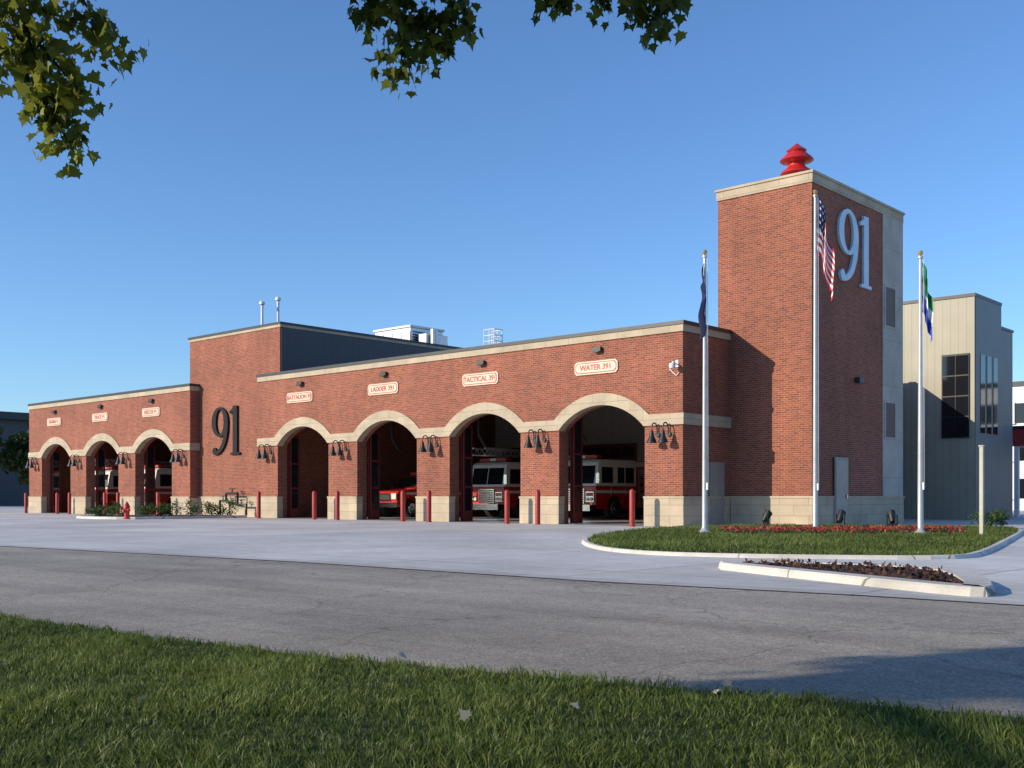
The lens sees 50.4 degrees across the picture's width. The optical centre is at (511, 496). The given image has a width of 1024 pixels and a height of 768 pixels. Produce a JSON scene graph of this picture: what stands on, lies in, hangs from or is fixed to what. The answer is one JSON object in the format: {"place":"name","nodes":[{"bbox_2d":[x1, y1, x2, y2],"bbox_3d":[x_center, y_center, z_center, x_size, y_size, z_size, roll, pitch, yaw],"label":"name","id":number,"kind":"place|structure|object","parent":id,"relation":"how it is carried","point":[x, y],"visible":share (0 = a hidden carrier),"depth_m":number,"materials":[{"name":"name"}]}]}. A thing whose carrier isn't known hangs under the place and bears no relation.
{"place":"outdoors","nodes":[
{"label":"outdoors","id":0,"kind":"place"},
{"bbox_2d":[0,411,28,505],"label":"distant warehouse","id":1,"kind":"structure","parent":0,"point":[12,490],"depth_m":133.86,"materials":[{"name":"metal"}]},
{"bbox_2d":[0,610,1023,767],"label":"front lawn ground","id":2,"kind":"structure","parent":0,"point":[858,724],"depth_m":5.05,"materials":[{"name":"green plant"}]},
{"bbox_2d":[0,0,693,179],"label":"maple tree","id":3,"kind":"object","parent":2,"relation":"on","point":[65,98],"visible":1,"depth_m":7.97,"materials":[{"name":"green plant"}]},
{"bbox_2d":[0,635,744,721],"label":"fallen leaves","id":4,"kind":"object","parent":2,"relation":"on","point":[464,715],"visible":0.88,"depth_m":5.60,"materials":[{"name":"brown plant"}]},
{"bbox_2d":[0,546,1023,717],"bbox_3d":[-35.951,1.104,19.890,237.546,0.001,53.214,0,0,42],"label":"asphalt road","id":5,"kind":"structure","parent":0,"point":[929,654],"depth_m":9.58,"materials":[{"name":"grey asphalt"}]},
{"bbox_2d":[0,506,1023,604],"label":"concrete apron","id":6,"kind":"object","parent":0,"point":[550,549],"visible":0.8,"depth_m":24.13,"materials":[{"name":"grey concrete"}]},
{"bbox_2d":[0,425,3,449],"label":"deciduous tree","id":7,"kind":"object","parent":6,"relation":"on","point":[1,431],"visible":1,"depth_m":109.34,"materials":[{"name":"green plant"}]},
{"bbox_2d":[0,421,28,484],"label":"deciduous tree","id":8,"kind":"object","parent":6,"relation":"on","point":[14,451],"visible":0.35,"depth_m":109.83,"materials":[{"name":"green plant"}]},
{"bbox_2d":[24,493,27,512],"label":"bollard","id":9,"kind":"object","parent":6,"relation":"on","point":[25,502],"visible":0.92,"depth_m":74.33,"materials":[{"name":"red metal"}]},
{"bbox_2d":[55,492,58,513],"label":"bollard","id":10,"kind":"object","parent":6,"relation":"on","point":[57,503],"visible":1,"depth_m":71.23,"materials":[{"name":"red metal"}]},
{"bbox_2d":[68,492,70,513],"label":"bollard","id":11,"kind":"object","parent":6,"relation":"on","point":[69,502],"visible":0.93,"depth_m":70.05,"materials":[{"name":"red metal"}]},
{"bbox_2d":[103,492,106,512],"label":"bollard","id":12,"kind":"object","parent":6,"relation":"on","point":[104,499],"visible":0.63,"depth_m":66.97,"materials":[{"name":"red metal"}]},
{"bbox_2d":[116,492,119,514],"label":"bollard","id":13,"kind":"object","parent":6,"relation":"on","point":[118,497],"visible":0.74,"depth_m":65.88,"materials":[{"name":"red metal"}]},
{"bbox_2d":[122,501,130,518],"bbox_3d":[-17.519,0.600,49.492,0.440,0.800,0.366,0,0,42],"label":"fire hydrant","id":14,"kind":"object","parent":6,"relation":"on","point":[126,509],"visible":1,"depth_m":49.41,"materials":[{"name":"red metal"}]},
{"bbox_2d":[156,492,159,514],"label":"bollard","id":15,"kind":"object","parent":6,"relation":"on","point":[158,497],"visible":0.62,"depth_m":62.78,"materials":[{"name":"red metal"}]},
{"bbox_2d":[76,514,246,518],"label":"planting island","id":16,"kind":"structure","parent":6,"relation":"on","point":[183,516],"depth_m":55.42,"materials":[{"name":"concrete"}]},
{"bbox_2d":[83,505,104,514],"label":"shrub","id":17,"kind":"object","parent":16,"relation":"on","point":[88,511],"visible":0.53,"depth_m":56.98,"materials":[{"name":"green plant"}]},
{"bbox_2d":[91,504,109,515],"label":"shrub","id":18,"kind":"object","parent":16,"relation":"on","point":[97,512],"visible":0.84,"depth_m":55.95,"materials":[{"name":"green plant"}]},
{"bbox_2d":[101,500,120,516],"bbox_3d":[-20.327,0.597,55.369,1.124,0.920,0.913,0,0,42],"label":"shrub","id":19,"kind":"object","parent":16,"relation":"on","point":[108,514],"visible":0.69,"depth_m":55.27,"materials":[{"name":"green plant"}]},
{"bbox_2d":[109,504,130,516],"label":"shrub","id":20,"kind":"object","parent":16,"relation":"on","point":[119,508],"visible":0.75,"depth_m":54.45,"materials":[{"name":"green plant"}]},
{"bbox_2d":[134,502,154,516],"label":"shrub","id":21,"kind":"object","parent":16,"relation":"on","point":[141,508],"visible":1,"depth_m":54.29,"materials":[{"name":"green plant"}]},
{"bbox_2d":[149,501,171,516],"bbox_3d":[-17.853,0.643,54.894,1.078,0.846,1.246,0,0,9],"label":"shrub","id":22,"kind":"object","parent":16,"relation":"on","point":[162,510],"visible":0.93,"depth_m":54.97,"materials":[{"name":"green plant"}]},
{"bbox_2d":[161,501,183,515],"bbox_3d":[-17.317,0.591,55.535,1.163,0.819,1.099,0,0,42],"label":"shrub","id":23,"kind":"object","parent":16,"relation":"on","point":[172,509],"visible":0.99,"depth_m":55.45,"materials":[{"name":"green plant"}]},
{"bbox_2d":[178,498,199,515],"bbox_3d":[-16.530,0.553,56.208,1.222,0.987,1.068,0,0,10],"label":"shrub","id":24,"kind":"object","parent":16,"relation":"on","point":[191,508],"visible":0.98,"depth_m":56.13,"materials":[{"name":"green plant"}]},
{"bbox_2d":[198,498,215,515],"bbox_3d":[-15.759,0.530,56.834,1.245,0.928,1.043,0,0,42],"label":"shrub","id":25,"kind":"object","parent":16,"relation":"on","point":[209,508],"visible":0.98,"depth_m":56.85,"materials":[{"name":"green plant"}]},
{"bbox_2d":[212,502,226,515],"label":"shrub","id":26,"kind":"object","parent":16,"relation":"on","point":[220,512],"visible":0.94,"depth_m":57.23,"materials":[{"name":"green plant"}]},
{"bbox_2d":[222,496,243,515],"bbox_3d":[-14.975,0.484,58.096,1.094,1.124,1.210,0,0,42],"label":"shrub","id":27,"kind":"object","parent":16,"relation":"on","point":[230,503],"visible":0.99,"depth_m":58.09,"materials":[{"name":"green plant"}]},
{"bbox_2d":[219,488,246,514],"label":"standpipe valves","id":28,"kind":"object","parent":6,"relation":"on","point":[233,493],"visible":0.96,"depth_m":59.42,"materials":[{"name":"black paint"}]},
{"bbox_2d":[257,491,260,517],"bbox_3d":[-13.071,0.395,56.206,0.260,1.400,0.253,0,0,42],"label":"bollard","id":29,"kind":"object","parent":6,"relation":"on","point":[258,504],"visible":0.91,"depth_m":56.12,"materials":[{"name":"red metal"}]},
{"bbox_2d":[312,491,316,519],"bbox_3d":[-9.643,0.395,53.108,0.260,1.400,0.253,0,0,42],"label":"bollard","id":30,"kind":"object","parent":6,"relation":"on","point":[313,505],"visible":1,"depth_m":53.02,"materials":[{"name":"red metal"}]},
{"bbox_2d":[335,491,339,519],"bbox_3d":[-8.322,0.395,51.915,0.260,1.400,0.253,0,0,42],"label":"bollard","id":31,"kind":"object","parent":6,"relation":"on","point":[337,505],"visible":0.96,"depth_m":51.83,"materials":[{"name":"red metal"}]},
{"bbox_2d":[400,490,404,521],"bbox_3d":[-4.894,0.395,48.817,0.260,1.400,0.253,0,0,42],"label":"bollard","id":32,"kind":"object","parent":6,"relation":"on","point":[402,506],"visible":1,"depth_m":48.73,"materials":[{"name":"red metal"}]},
{"bbox_2d":[426,490,431,521],"bbox_3d":[-3.633,0.395,47.678,0.260,1.400,0.253,0,0,42],"label":"bollard","id":33,"kind":"object","parent":6,"relation":"on","point":[428,505],"visible":0.93,"depth_m":47.59,"materials":[{"name":"red metal"}]},
{"bbox_2d":[28,143,904,526],"bbox_3d":[-5.073,-6.435,64.997,57.700,15.070,22.270,0,0,42],"label":"fire station","id":34,"kind":"object","parent":6,"relation":"on","point":[228,409],"visible":0.94,"depth_m":44.82,"materials":[{"name":"red brick"}]},
{"bbox_2d":[25,457,34,467],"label":"gooseneck lamp","id":35,"kind":"object","parent":34,"relation":"attached to","point":[27,465],"visible":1,"depth_m":75.35,"materials":[{"name":"black metal"}]},
{"bbox_2d":[28,457,37,467],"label":"gooseneck lamp","id":36,"kind":"object","parent":34,"relation":"attached to","point":[31,465],"visible":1,"depth_m":75.01,"materials":[{"name":"black metal"}]},
{"bbox_2d":[47,417,60,425],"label":"bay sign","id":37,"kind":"object","parent":34,"relation":"attached to","point":[53,421],"visible":1,"depth_m":73.55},
{"bbox_2d":[67,455,76,465],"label":"gooseneck lamp","id":38,"kind":"object","parent":34,"relation":"attached to","point":[70,463],"visible":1,"depth_m":71.19,"materials":[{"name":"black metal"}]},
{"bbox_2d":[71,454,80,465],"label":"gooseneck lamp","id":39,"kind":"object","parent":34,"relation":"attached to","point":[74,463],"visible":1,"depth_m":70.85,"materials":[{"name":"black metal"}]},
{"bbox_2d":[92,412,107,421],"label":"bay sign","id":40,"kind":"object","parent":34,"relation":"attached to","point":[97,417],"visible":1,"depth_m":69.26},
{"bbox_2d":[51,445,154,513],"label":"west wing folding doors","id":41,"kind":"structure","parent":34,"relation":"in","point":[150,451],"depth_m":71.05,"materials":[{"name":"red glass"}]},
{"bbox_2d":[115,452,124,463],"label":"gooseneck lamp","id":42,"kind":"object","parent":34,"relation":"attached to","point":[118,460],"visible":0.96,"depth_m":66.96,"materials":[{"name":"black metal"}]},
{"bbox_2d":[119,452,128,463],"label":"gooseneck lamp","id":43,"kind":"object","parent":34,"relation":"attached to","point":[122,461],"visible":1,"depth_m":66.64,"materials":[{"name":"black metal"}]},
{"bbox_2d":[95,459,171,512],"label":"fire engine","id":44,"kind":"object","parent":34,"relation":"in","point":[111,482],"visible":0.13,"depth_m":74.06,"materials":[{"name":"red paint"}]},
{"bbox_2d":[95,474,117,486],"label":"windows","id":45,"kind":"structure","parent":44,"relation":"in","point":[115,478],"depth_m":74.10,"materials":[{"name":"black glass"}]},
{"bbox_2d":[142,407,159,416],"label":"bay sign","id":46,"kind":"object","parent":34,"relation":"attached to","point":[150,412],"visible":1,"depth_m":65.11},
{"bbox_2d":[144,465,171,509],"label":"fire engine","id":47,"kind":"object","parent":34,"relation":"in","point":[163,482],"visible":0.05,"depth_m":69.80,"materials":[{"name":"red paint"}]},
{"bbox_2d":[144,473,171,486],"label":"windows","id":48,"kind":"structure","parent":47,"relation":"in","point":[165,479],"depth_m":69.88,"materials":[{"name":"black glass"}]},
{"bbox_2d":[170,449,179,461],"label":"gooseneck lamp","id":49,"kind":"object","parent":34,"relation":"attached to","point":[172,459],"visible":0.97,"depth_m":62.73,"materials":[{"name":"black metal"}]},
{"bbox_2d":[174,449,184,461],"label":"gooseneck lamp","id":50,"kind":"object","parent":34,"relation":"attached to","point":[177,458],"visible":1,"depth_m":62.41,"materials":[{"name":"black metal"}]},
{"bbox_2d":[255,444,263,458],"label":"gooseneck lamp","id":51,"kind":"object","parent":34,"relation":"attached to","point":[258,455],"visible":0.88,"depth_m":57.05,"materials":[{"name":"black metal"}]},
{"bbox_2d":[259,301,264,324],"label":"vent stack","id":52,"kind":"object","parent":34,"relation":"on","point":[262,303],"visible":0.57,"depth_m":65.54,"materials":[{"name":"white paint"}]},
{"bbox_2d":[261,444,271,458],"bbox_3d":[-12.842,-2.396,56.877,0.380,0.772,0.594,0,0,42],"label":"gooseneck lamp","id":53,"kind":"object","parent":34,"relation":"attached to","point":[264,455],"visible":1,"depth_m":56.77,"materials":[{"name":"black metal"}]},
{"bbox_2d":[275,296,280,321],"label":"vent stack","id":54,"kind":"object","parent":34,"relation":"on","point":[277,298],"visible":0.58,"depth_m":65.80,"materials":[{"name":"white paint"}]},
{"bbox_2d":[287,391,312,402],"bbox_3d":[-10.811,-5.080,55.395,2.120,0.520,0.071,0,0,42],"label":"bay sign","id":55,"kind":"object","parent":34,"relation":"attached to","point":[298,397],"visible":1,"depth_m":55.34,"materials":[{"name":"white metal"}]},
{"bbox_2d":[329,440,338,455],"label":"gooseneck lamp","id":56,"kind":"object","parent":34,"relation":"attached to","point":[332,452],"visible":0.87,"depth_m":52.93,"materials":[{"name":"black metal"}]},
{"bbox_2d":[335,440,346,455],"bbox_3d":[-8.278,-2.396,52.754,0.380,0.772,0.594,0,0,42],"label":"gooseneck lamp","id":57,"kind":"object","parent":34,"relation":"attached to","point":[339,452],"visible":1,"depth_m":52.65,"materials":[{"name":"black metal"}]},
{"bbox_2d":[368,382,398,395],"bbox_3d":[-6.063,-5.080,51.104,2.120,0.520,0.071,0,0,42],"label":"bay sign","id":58,"kind":"object","parent":34,"relation":"attached to","point":[384,388],"visible":1,"depth_m":51.04,"materials":[{"name":"white metal"}]},
{"bbox_2d":[373,325,447,345],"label":"rooftop air handler","id":59,"kind":"object","parent":34,"relation":"on","point":[421,334],"visible":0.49,"depth_m":73.23,"materials":[{"name":"white paint"}]},
{"bbox_2d":[380,472,460,517],"bbox_3d":[-4.789,-0.132,59.972,2.592,2.440,6.318,0,0,42],"label":"pickup truck","id":60,"kind":"object","parent":34,"relation":"on","point":[389,501],"visible":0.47,"depth_m":57.96,"materials":[{"name":"red paint"}]},
{"bbox_2d":[418,435,428,451],"bbox_3d":[-3.930,-2.396,48.825,0.380,0.772,0.594,0,0,42],"label":"gooseneck lamp","id":61,"kind":"object","parent":34,"relation":"attached to","point":[422,448],"visible":0.93,"depth_m":48.67,"materials":[{"name":"black metal"}]},
{"bbox_2d":[426,435,437,451],"bbox_3d":[-3.560,-2.396,48.490,0.380,0.772,0.594,0,0,42],"label":"gooseneck lamp","id":62,"kind":"object","parent":34,"relation":"attached to","point":[430,448],"visible":1,"depth_m":48.35,"materials":[{"name":"black metal"}]},
{"bbox_2d":[288,419,582,522],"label":"east wing folding doors","id":63,"kind":"structure","parent":34,"relation":"in","point":[576,431],"depth_m":48.78,"materials":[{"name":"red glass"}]},
{"bbox_2d":[462,371,498,386],"bbox_3d":[-1.373,-5.080,46.867,2.120,0.520,0.071,0,0,42],"label":"bay sign","id":64,"kind":"object","parent":34,"relation":"attached to","point":[484,378],"visible":1,"depth_m":46.82,"materials":[{"name":"white metal"}]},
{"bbox_2d":[484,328,502,344],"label":"roof ladder guardrail","id":65,"kind":"object","parent":34,"relation":"on","point":[494,334],"visible":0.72,"depth_m":74.21,"materials":[{"name":"white metal"}]},
{"bbox_2d":[524,429,535,447],"bbox_3d":[0.744,-2.396,44.601,0.380,0.772,0.594,0,0,42],"label":"gooseneck lamp","id":66,"kind":"object","parent":34,"relation":"attached to","point":[528,444],"visible":0.98,"depth_m":44.46,"materials":[{"name":"black metal"}]},
{"bbox_2d":[473,447,593,516],"bbox_3d":[1.480,-0.759,60.645,3.200,3.693,9.600,0,0,42],"label":"fire engine","id":67,"kind":"object","parent":34,"relation":"in","point":[494,479],"visible":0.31,"depth_m":57.45,"materials":[{"name":"red paint"}]},
{"bbox_2d":[473,468,520,484],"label":"windows","id":68,"kind":"structure","parent":67,"relation":"in","point":[495,476],"depth_m":57.47,"materials":[{"name":"black glass"}]},
{"bbox_2d":[533,429,545,447],"bbox_3d":[1.115,-2.396,44.266,0.380,0.772,0.594,0,0,42],"label":"gooseneck lamp","id":69,"kind":"object","parent":34,"relation":"attached to","point":[537,443],"visible":1,"depth_m":44.14,"materials":[{"name":"black metal"}]},
{"bbox_2d":[575,359,617,375],"bbox_3d":[3.286,-5.080,42.657,2.120,0.520,0.071,0,0,42],"label":"bay sign","id":70,"kind":"object","parent":34,"relation":"attached to","point":[597,367],"visible":1,"depth_m":42.60,"materials":[{"name":"white metal"}]},
{"bbox_2d":[568,455,644,518],"bbox_3d":[5.973,-0.482,56.519,3.200,3.140,9.500,0,0,42],"label":"fire engine","id":71,"kind":"object","parent":34,"relation":"in","point":[608,484],"visible":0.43,"depth_m":53.57,"materials":[{"name":"red paint"}]},
{"bbox_2d":[568,465,633,483],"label":"windows","id":72,"kind":"structure","parent":71,"relation":"in","point":[588,471],"depth_m":53.31,"materials":[{"name":"black glass"}]},
{"bbox_2d":[647,422,659,442],"bbox_3d":[5.263,-2.396,40.519,0.380,0.772,0.594,0,0,42],"label":"gooseneck lamp","id":73,"kind":"object","parent":34,"relation":"attached to","point":[651,439],"visible":1,"depth_m":40.38,"materials":[{"name":"black metal"}]},
{"bbox_2d":[658,422,670,442],"bbox_3d":[5.633,-2.396,40.183,0.380,0.772,0.594,0,0,42],"label":"gooseneck lamp","id":74,"kind":"object","parent":34,"relation":"attached to","point":[662,438],"visible":1,"depth_m":40.06,"materials":[{"name":"black metal"}]},
{"bbox_2d":[669,360,679,375],"bbox_3d":[5.877,-4.756,40.065,0.444,0.587,0.455,0,0,42],"label":"security camera","id":75,"kind":"object","parent":34,"relation":"attached to","point":[672,365],"visible":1,"depth_m":39.99,"materials":[{"name":"white paint"}]},
{"bbox_2d":[504,490,509,523],"bbox_3d":[-0.205,0.395,44.580,0.260,1.400,0.253,0,0,42],"label":"bollard","id":76,"kind":"object","parent":6,"relation":"on","point":[506,506],"visible":1,"depth_m":44.50,"materials":[{"name":"red metal"}]},
{"bbox_2d":[0,544,1023,604],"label":"gutter","id":77,"kind":"object","parent":6,"relation":"on","point":[742,587],"visible":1,"depth_m":14.25,"materials":[{"name":"concrete"}]},
{"bbox_2d":[535,489,540,524],"bbox_3d":[1.027,0.395,43.467,0.260,1.400,0.253,0,0,42],"label":"bollard","id":78,"kind":"object","parent":6,"relation":"on","point":[537,506],"visible":1,"depth_m":43.38,"materials":[{"name":"red metal"}]},
{"bbox_2d":[629,489,635,526],"bbox_3d":[4.455,0.395,40.370,0.260,1.400,0.253,0,0,42],"label":"bollard","id":79,"kind":"object","parent":6,"relation":"on","point":[631,507],"visible":1,"depth_m":40.29,"materials":[{"name":"red metal"}]},
{"bbox_2d":[718,560,995,596],"bbox_3d":[5.084,1.050,14.798,2.431,0.120,5.398,0,0,-23],"label":"mulch bed","id":80,"kind":"object","parent":6,"relation":"on","point":[972,585],"visible":0.84,"depth_m":13.84,"materials":[{"name":"concrete"},{"name":"leaf"}]},
{"bbox_2d":[744,557,960,582],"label":"mulch chips","id":81,"kind":"object","parent":80,"relation":"on","point":[869,564],"visible":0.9,"depth_m":14.84,"materials":[{"name":"brown wood"}]},
{"bbox_2d":[1013,381,1023,509],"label":"office building","id":82,"kind":"structure","parent":6,"relation":"on","point":[1018,403],"depth_m":89.33,"materials":[{"name":"white paint"}]},
{"bbox_2d":[1013,426,1023,516],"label":"entrance canopy","id":83,"kind":"object","parent":6,"relation":"on","point":[1018,437],"visible":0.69,"depth_m":59.79,"materials":[{"name":"metal"}]},
{"bbox_2d":[0,0,1023,412],"label":"sky","id":84,"kind":"structure","parent":0,"point":[561,177],"materials":[{"name":"blue"}]},
{"bbox_2d":[587,523,1018,554],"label":"corner lawn grass","id":85,"kind":"structure","parent":0,"point":[692,538],"depth_m":24.79,"materials":[{"name":"green plant"}]},
{"bbox_2d":[582,525,1023,559],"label":"curb","id":86,"kind":"structure","parent":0,"point":[971,554],"depth_m":19.81,"materials":[{"name":"concrete"}]},
{"bbox_2d":[698,250,710,531],"bbox_3d":[5.572,-3.060,31.466,0.392,8.200,0.472,0,0,8],"label":"flagpole","id":87,"kind":"object","parent":86,"relation":"on","point":[703,320],"visible":0.98,"depth_m":31.45,"materials":[{"name":"metal"}]},
{"bbox_2d":[762,509,771,525],"bbox_3d":[7.732,0.700,33.014,0.326,0.679,0.306,0,0,-14],"label":"ground floodlight","id":88,"kind":"object","parent":86,"relation":"on","point":[767,514],"visible":0.8,"depth_m":32.93,"materials":[{"name":"black paint"}]},
{"bbox_2d":[813,189,834,527],"bbox_3d":[9.462,-4.185,33.278,0.766,10.450,0.392,0,0,8],"label":"flagpole","id":89,"kind":"object","parent":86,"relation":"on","point":[823,249],"visible":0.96,"depth_m":33.26,"materials":[{"name":"metal"}]},
{"bbox_2d":[726,531,964,534],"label":"flower bed soil","id":90,"kind":"structure","parent":86,"relation":"on","point":[830,533],"depth_m":31.33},
{"bbox_2d":[835,509,845,531],"bbox_3d":[9.677,0.700,32.027,0.326,0.679,0.306,0,0,-36],"label":"ground floodlight","id":91,"kind":"object","parent":90,"relation":"on","point":[840,517],"visible":0.85,"depth_m":31.95,"materials":[{"name":"black paint"}]},
{"bbox_2d":[716,524,966,533],"bbox_3d":[9.442,0.943,31.498,6.836,0.326,1.943,0,0,0],"label":"flower bed","id":92,"kind":"object","parent":90,"relation":"on","point":[804,528],"visible":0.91,"depth_m":31.01,"materials":[{"name":"red plant"}]},
{"bbox_2d":[886,510,897,531],"bbox_3d":[11.003,0.700,31.541,0.306,0.679,0.326,0,0,8],"label":"ground floodlight","id":93,"kind":"object","parent":90,"relation":"on","point":[891,516],"visible":0.81,"depth_m":31.47,"materials":[{"name":"black paint"}]},
{"bbox_2d":[914,250,932,532],"bbox_3d":[11.575,-2.960,30.720,0.509,8.000,0.392,0,0,-14],"label":"flagpole","id":94,"kind":"object","parent":90,"relation":"on","point":[925,297],"visible":0.98,"depth_m":30.66,"materials":[{"name":"metal"}]},
{"bbox_2d":[978,445,984,534],"bbox_3d":[12.598,-0.170,29.205,0.140,2.440,0.140,0,0,42],"label":"sign post","id":95,"kind":"object","parent":86,"relation":"on","point":[981,489],"visible":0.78,"depth_m":29.16,"materials":[{"name":"white metal"}]},
{"bbox_2d":[968,510,1008,525],"bbox_3d":[16.299,0.714,37.246,1.269,0.662,1.166,0,0,12],"label":"shrub","id":96,"kind":"object","parent":86,"relation":"on","point":[994,515],"visible":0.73,"depth_m":37.25,"materials":[{"name":"green plant"}]},
{"bbox_2d":[984,508,1012,525],"bbox_3d":[16.866,0.708,37.741,1.106,0.659,1.134,0,0,-18],"label":"shrub","id":97,"kind":"object","parent":86,"relation":"on","point":[1003,522],"visible":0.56,"depth_m":37.71,"materials":[{"name":"green plant"}]},
{"bbox_2d":[903,293,1013,519],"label":"siding building","id":98,"kind":"structure","parent":0,"point":[967,379],"depth_m":53.21,"materials":[{"name":"metal"}]},
{"bbox_2d":[941,353,997,438],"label":"windows","id":99,"kind":"structure","parent":98,"relation":"in","point":[954,367],"depth_m":52.66,"materials":[{"name":"black glass"}]}
]}

